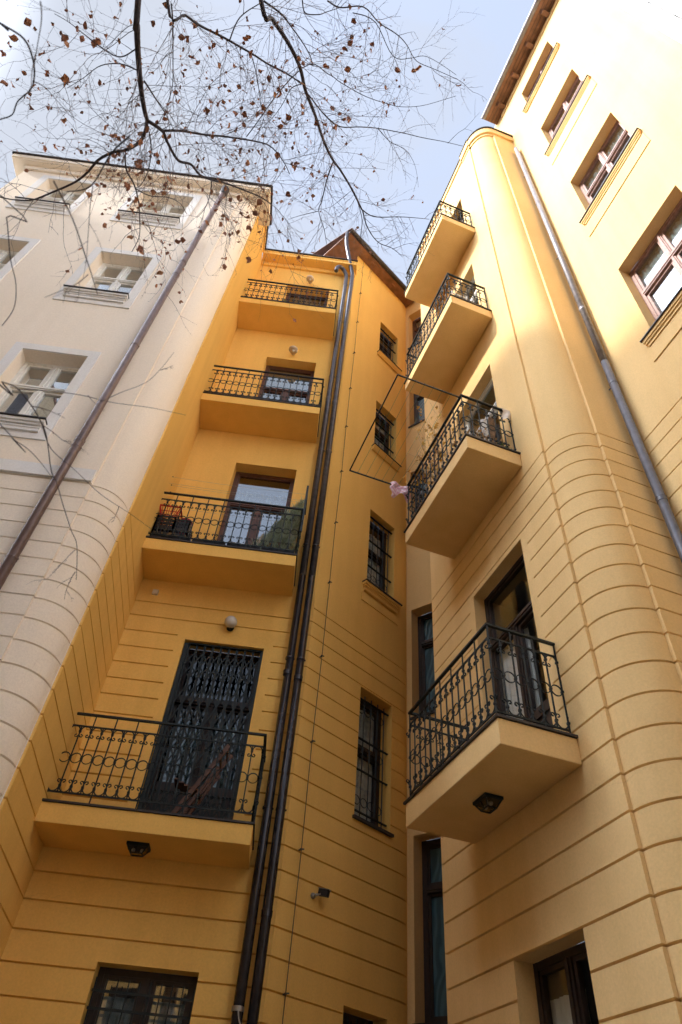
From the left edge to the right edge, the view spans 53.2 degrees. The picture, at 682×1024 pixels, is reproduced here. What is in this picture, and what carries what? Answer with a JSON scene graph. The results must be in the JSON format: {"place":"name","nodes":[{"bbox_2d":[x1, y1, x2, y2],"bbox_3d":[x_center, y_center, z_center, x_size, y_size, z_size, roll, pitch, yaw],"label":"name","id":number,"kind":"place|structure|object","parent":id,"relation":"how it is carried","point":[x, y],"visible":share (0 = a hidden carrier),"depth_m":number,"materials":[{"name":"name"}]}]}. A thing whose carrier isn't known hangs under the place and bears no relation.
{"place":"outdoors","nodes":[
{"label":"outdoors","id":0,"kind":"place"},
{"bbox_2d":[0,151,272,803],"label":"apartment building","id":1,"kind":"structure","parent":0,"point":[117,333],"depth_m":9.68,"materials":[{"name":"beige paint"}]},
{"bbox_2d":[0,234,40,280],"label":"window","id":2,"kind":"structure","parent":1,"relation":"in","point":[5,264],"depth_m":11.98,"materials":[{"name":"beige paint"}]},
{"bbox_2d":[0,342,101,440],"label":"window","id":3,"kind":"structure","parent":1,"relation":"in","point":[17,416],"depth_m":9.28,"materials":[{"name":"beige paint"}]},
{"bbox_2d":[5,175,101,251],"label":"window","id":4,"kind":"structure","parent":1,"relation":"in","point":[45,205],"depth_m":13.62,"materials":[{"name":"beige paint"}]},
{"bbox_2d":[52,247,162,308],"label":"window","id":5,"kind":"structure","parent":1,"relation":"in","point":[118,286],"depth_m":11.65,"materials":[{"name":"beige paint"}]},
{"bbox_2d":[110,188,201,268],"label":"window","id":6,"kind":"structure","parent":1,"relation":"in","point":[175,223],"depth_m":13.61,"materials":[{"name":"beige paint"}]},
{"label":"ground","id":7,"kind":"structure","parent":0,"visible":0},
{"bbox_2d":[0,0,486,599],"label":"birch tree","id":8,"kind":"object","parent":7,"relation":"on","point":[148,122],"visible":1,"depth_m":4.50,"materials":[{"name":"brown plant"}]},
{"bbox_2d":[0,0,681,1023],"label":"apartment building","id":9,"kind":"structure","parent":7,"relation":"on","point":[380,688],"depth_m":7.80,"materials":[{"name":"yellow paint"}]},
{"bbox_2d":[126,841,150,856],"bbox_3d":[-1.966,3.270,6.586,0.216,0.088,0.168,7,-47,-1],"label":"ceiling lantern","id":10,"kind":"object","parent":9,"relation":"attached to","point":[137,847],"visible":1,"depth_m":6.56,"materials":[{"name":"black metal"}]},
{"bbox_2d":[83,967,197,1023],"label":"window","id":11,"kind":"structure","parent":9,"relation":"in","point":[118,996],"depth_m":6.17,"materials":[{"name":"paint"}]},
{"bbox_2d":[152,589,158,595],"bbox_3d":[-2.527,1.092,9.270,0.075,0.075,0.040,7,-47,-1],"label":"junction box","id":12,"kind":"object","parent":9,"relation":"attached to","point":[155,591],"visible":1,"depth_m":9.25,"materials":[{"name":"white plastic"}]},
{"bbox_2d":[150,526,172,536],"bbox_3d":[-2.496,0.453,9.472,0.279,0.300,0.379,7,-47,-1],"label":"plastic crate","id":13,"kind":"object","parent":9,"relation":"on","point":[153,530],"visible":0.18,"depth_m":9.40,"materials":[{"name":"black plastic"}]},
{"bbox_2d":[154,514,176,532],"bbox_3d":[-2.482,0.264,9.668,0.269,0.241,0.369,7,-47,-1],"label":"plastic crate","id":14,"kind":"object","parent":13,"relation":"on","point":[157,521],"visible":0.36,"depth_m":9.53,"materials":[{"name":"black plastic"}]},
{"bbox_2d":[160,504,182,525],"bbox_3d":[-2.460,0.102,9.806,0.319,0.178,0.379,7,-47,-1],"label":"shopping basket","id":15,"kind":"object","parent":14,"relation":"on","point":[170,506],"visible":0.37,"depth_m":9.72,"materials":[{"name":"red plastic"}]},
{"bbox_2d":[157,532,190,540],"bbox_3d":[-2.281,0.375,9.314,0.452,0.204,0.163,7,-47,-1],"label":"planter box","id":16,"kind":"object","parent":9,"relation":"on","point":[173,537],"visible":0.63,"depth_m":9.28,"materials":[{"name":"black plastic"}]},
{"bbox_2d":[172,530,188,536],"bbox_3d":[-2.244,0.457,9.432,0.219,0.270,0.319,7,-47,-1],"label":"plastic crate","id":17,"kind":"object","parent":9,"relation":"on","point":[178,534],"visible":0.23,"depth_m":9.38,"materials":[{"name":"black plastic"}]},
{"bbox_2d":[173,519,191,537],"bbox_3d":[-2.231,0.288,9.606,0.209,0.212,0.309,7,-47,-1],"label":"plastic crate","id":18,"kind":"object","parent":17,"relation":"on","point":[187,526],"visible":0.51,"depth_m":9.51,"materials":[{"name":"black plastic"}]},
{"bbox_2d":[137,642,262,819],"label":"balcony door","id":19,"kind":"structure","parent":9,"relation":"in","point":[213,689],"depth_m":8.17,"materials":[{"name":"paint"}]},
{"bbox_2d":[171,744,232,814],"bbox_3d":[-1.462,2.836,7.080,0.525,0.871,0.286,7,-47,-1],"label":"folding chair","id":20,"kind":"object","parent":9,"relation":"on","point":[204,788],"visible":0.66,"depth_m":7.04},
{"bbox_2d":[192,539,225,544],"bbox_3d":[-1.812,0.443,9.330,0.452,0.198,0.158,7,-47,-1],"label":"planter box","id":21,"kind":"object","parent":9,"relation":"on","point":[209,542],"visible":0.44,"depth_m":9.28,"materials":[{"name":"black plastic"}]},
{"bbox_2d":[225,616,236,630],"bbox_3d":[-1.449,1.456,8.953,0.164,0.181,0.175,7,-47,-1],"label":"wall lamp","id":22,"kind":"object","parent":9,"relation":"attached to","point":[230,622],"visible":1,"depth_m":8.90,"materials":[{"name":"beige glass"}]},
{"bbox_2d":[171,477,308,531],"bbox_3d":[-1.582,0.017,10.123,2.087,0.990,0.571,7,-47,-1],"label":"clothes line","id":23,"kind":"object","parent":9,"relation":"attached to","point":[305,507],"visible":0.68,"depth_m":10.20,"materials":[{"name":"black metal"}]},
{"bbox_2d":[227,542,259,548],"bbox_3d":[-1.340,0.497,9.339,0.452,0.204,0.146,7,-47,-1],"label":"planter box","id":24,"kind":"object","parent":9,"relation":"on","point":[243,546],"visible":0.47,"depth_m":9.29,"materials":[{"name":"black plastic"}]},
{"bbox_2d":[217,472,294,544],"bbox_3d":[-1.407,0.543,10.985,1.525,3.018,0.930,7,-47,-1],"label":"balcony door","id":25,"kind":"structure","parent":9,"relation":"in","point":[243,480],"depth_m":11.57,"materials":[{"name":"brown paint"}]},
{"bbox_2d":[261,543,293,552],"bbox_3d":[-0.867,0.546,9.347,0.452,0.212,0.172,7,-47,-1],"label":"planter box","id":26,"kind":"object","parent":9,"relation":"on","point":[276,549],"visible":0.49,"depth_m":9.30,"materials":[{"name":"black plastic"}]},
{"bbox_2d":[249,496,306,550],"bbox_3d":[-0.996,0.231,9.891,0.984,1.569,0.541,7,-47,-1],"label":"fir tree","id":27,"kind":"object","parent":9,"relation":"on","point":[285,537],"visible":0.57,"depth_m":9.75,"materials":[{"name":"green plant"}]},
{"bbox_2d":[243,365,314,476],"bbox_3d":[-1.167,-1.835,13.549,1.525,2.968,0.930,7,-47,-1],"label":"balcony door","id":28,"kind":"structure","parent":9,"relation":"in","point":[299,372],"depth_m":13.91,"materials":[{"name":"brown paint"}]},
{"bbox_2d":[289,346,297,354],"bbox_3d":[-0.986,-3.339,14.085,0.196,0.128,0.219,7,-47,-1],"label":"wall lamp","id":29,"kind":"object","parent":9,"relation":"attached to","point":[293,350],"visible":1,"depth_m":14.04,"materials":[{"name":"beige glass"}]},
{"bbox_2d":[276,293,327,368],"bbox_3d":[-0.925,-4.240,16.142,1.525,2.678,0.930,7,-47,-1],"label":"balcony door","id":30,"kind":"structure","parent":9,"relation":"in","point":[291,297],"depth_m":16.60,"materials":[{"name":"brown paint"}]},
{"bbox_2d":[306,275,313,283],"bbox_3d":[-0.752,-5.666,16.594,0.196,0.128,0.219,7,-47,-1],"label":"wall lamp","id":31,"kind":"object","parent":9,"relation":"attached to","point":[309,278],"visible":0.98,"depth_m":16.55,"materials":[{"name":"beige glass"}]},
{"bbox_2d":[311,887,330,898],"bbox_3d":[-0.208,3.932,7.025,0.189,0.114,0.104,-14,-50,18],"label":"security camera","id":32,"kind":"object","parent":9,"relation":"attached to","point":[323,892],"visible":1,"depth_m":7.01,"materials":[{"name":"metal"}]},
{"bbox_2d":[343,1012,372,1023],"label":"window","id":33,"kind":"structure","parent":9,"relation":"in","point":[347,1018],"depth_m":6.89,"materials":[{"name":"paint"}]},
{"bbox_2d":[352,697,393,837],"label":"window","id":34,"kind":"structure","parent":9,"relation":"in","point":[366,808],"depth_m":8.91,"materials":[{"name":"paint"}]},
{"bbox_2d":[361,516,402,625],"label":"window","id":35,"kind":"structure","parent":9,"relation":"in","point":[374,585],"depth_m":11.36,"materials":[{"name":"paint"}]},
{"bbox_2d":[371,408,401,471],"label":"window","id":36,"kind":"structure","parent":9,"relation":"in","point":[382,438],"depth_m":14.10,"materials":[{"name":"paint"}]},
{"bbox_2d":[377,328,401,373],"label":"window","id":37,"kind":"structure","parent":9,"relation":"in","point":[385,346],"depth_m":16.69,"materials":[{"name":"paint"}]},
{"bbox_2d":[349,374,460,486],"bbox_3d":[0.807,-1.014,9.027,0.863,0.037,1.676,18,-48,-11],"label":"drying rack","id":38,"kind":"object","parent":9,"relation":"hanging from","point":[397,375],"visible":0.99,"depth_m":8.88,"materials":[{"name":"black metal"}]},
{"bbox_2d":[390,481,410,503],"bbox_3d":[0.823,-0.289,9.499,0.345,0.358,0.090,18,-48,-11],"label":"checked cloth","id":39,"kind":"object","parent":38,"relation":"hanging from","point":[396,490],"visible":0.99,"depth_m":9.50,"materials":[{"name":"pink fabric"}]},
{"bbox_2d":[408,317,421,349],"bbox_3d":[2.255,-4.851,17.854,0.995,1.830,0.335,-26,-54,26],"label":"window","id":40,"kind":"structure","parent":9,"relation":"in","point":[416,324],"depth_m":18.45,"materials":[{"name":"brown paint"}]},
{"bbox_2d":[408,394,424,427],"bbox_3d":[2.019,-2.580,15.389,0.995,1.910,0.310,-26,-54,26],"label":"window","id":41,"kind":"structure","parent":9,"relation":"in","point":[420,400],"depth_m":15.54,"materials":[{"name":"glass"}]},
{"bbox_2d":[416,477,426,508],"bbox_3d":[1.841,-0.173,12.914,0.955,1.940,0.110,-26,-54,26],"label":"window","id":42,"kind":"structure","parent":9,"relation":"in","point":[423,477],"depth_m":13.39,"materials":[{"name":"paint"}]},
{"bbox_2d":[410,612,434,719],"bbox_3d":[1.540,2.176,10.262,0.995,1.990,0.310,-26,-54,26],"label":"window","id":43,"kind":"structure","parent":9,"relation":"in","point":[425,647],"depth_m":10.56,"materials":[{"name":"paint"}]},
{"bbox_2d":[414,838,447,1023],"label":"window","id":44,"kind":"structure","parent":9,"relation":"in","point":[435,993],"depth_m":7.79,"materials":[{"name":"paint"}]},
{"bbox_2d":[403,406,468,505],"bbox_3d":[1.438,-0.766,9.672,1.049,2.276,1.686,7,-47,-1],"label":"climbing plant","id":45,"kind":"object","parent":9,"relation":"attached to","point":[435,450],"visible":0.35,"depth_m":9.54,"materials":[{"name":"orange plant"}]},
{"bbox_2d":[463,276,487,397],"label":"balcony door","id":46,"kind":"structure","parent":9,"relation":"in","point":[470,291],"depth_m":12.80,"materials":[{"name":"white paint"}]},
{"bbox_2d":[452,426,508,447],"bbox_3d":[1.683,-0.796,8.120,0.680,0.312,0.376,22,-49,-14],"label":"planter box","id":47,"kind":"object","parent":9,"relation":"on","point":[480,430],"visible":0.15,"depth_m":8.07,"materials":[{"name":"brown paint"}]},
{"bbox_2d":[478,419,488,440],"bbox_3d":[1.758,-0.941,8.266,0.150,0.670,0.020,17,-48,-11],"label":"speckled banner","id":48,"kind":"object","parent":9,"relation":"hanging from","point":[483,429],"visible":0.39,"depth_m":8.37,"materials":[{"name":"white fabric"}]},
{"bbox_2d":[473,792,503,813],"bbox_3d":[1.216,2.418,5.621,0.168,0.088,0.216,18,-48,-11],"label":"ceiling lantern","id":49,"kind":"object","parent":9,"relation":"attached to","point":[486,801],"visible":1,"depth_m":5.60,"materials":[{"name":"black metal"}]},
{"bbox_2d":[488,417,496,441],"bbox_3d":[1.828,-0.873,8.354,0.252,0.798,0.180,7,-47,-1],"label":"tree log","id":50,"kind":"object","parent":9,"relation":"on","point":[491,422],"visible":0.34,"depth_m":8.47,"materials":[{"name":"brown plant"}]},
{"bbox_2d":[465,378,520,562],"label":"balcony door","id":51,"kind":"structure","parent":9,"relation":"in","point":[488,395],"depth_m":10.43,"materials":[{"name":"white paint"}]},
{"bbox_2d":[499,408,510,419],"bbox_3d":[2.102,-1.212,8.604,0.194,0.242,0.085,18,-48,-11],"label":"towel","id":52,"kind":"object","parent":9,"relation":"hanging from","point":[505,413],"visible":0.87,"depth_m":8.58,"materials":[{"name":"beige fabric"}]},
{"bbox_2d":[484,554,552,727],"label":"balcony door","id":53,"kind":"structure","parent":9,"relation":"in","point":[509,605],"depth_m":7.29,"materials":[{"name":"paint"}]},
{"bbox_2d":[522,42,577,128],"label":"window","id":54,"kind":"structure","parent":9,"relation":"in","point":[554,50],"depth_m":15.09,"materials":[{"name":"beige paint"}]},
{"bbox_2d":[533,941,598,1023],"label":"window","id":55,"kind":"structure","parent":9,"relation":"in","point":[563,981],"depth_m":5.00,"materials":[{"name":"paint"}]},
{"bbox_2d":[544,75,613,179],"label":"window","id":56,"kind":"structure","parent":9,"relation":"in","point":[580,92],"depth_m":12.63,"materials":[{"name":"beige paint"}]},
{"bbox_2d":[579,120,678,254],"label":"window","id":57,"kind":"structure","parent":9,"relation":"in","point":[621,151],"depth_m":10.21,"materials":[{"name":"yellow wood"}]},
{"bbox_2d":[629,198,681,361],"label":"window","id":58,"kind":"structure","parent":9,"relation":"in","point":[657,275],"depth_m":8.22,"materials":[{"name":"white wood"}]},
{"bbox_2d":[608,0,681,43],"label":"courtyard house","id":59,"kind":"structure","parent":7,"relation":"on","point":[664,16],"depth_m":10.24,"materials":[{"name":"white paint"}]}
]}

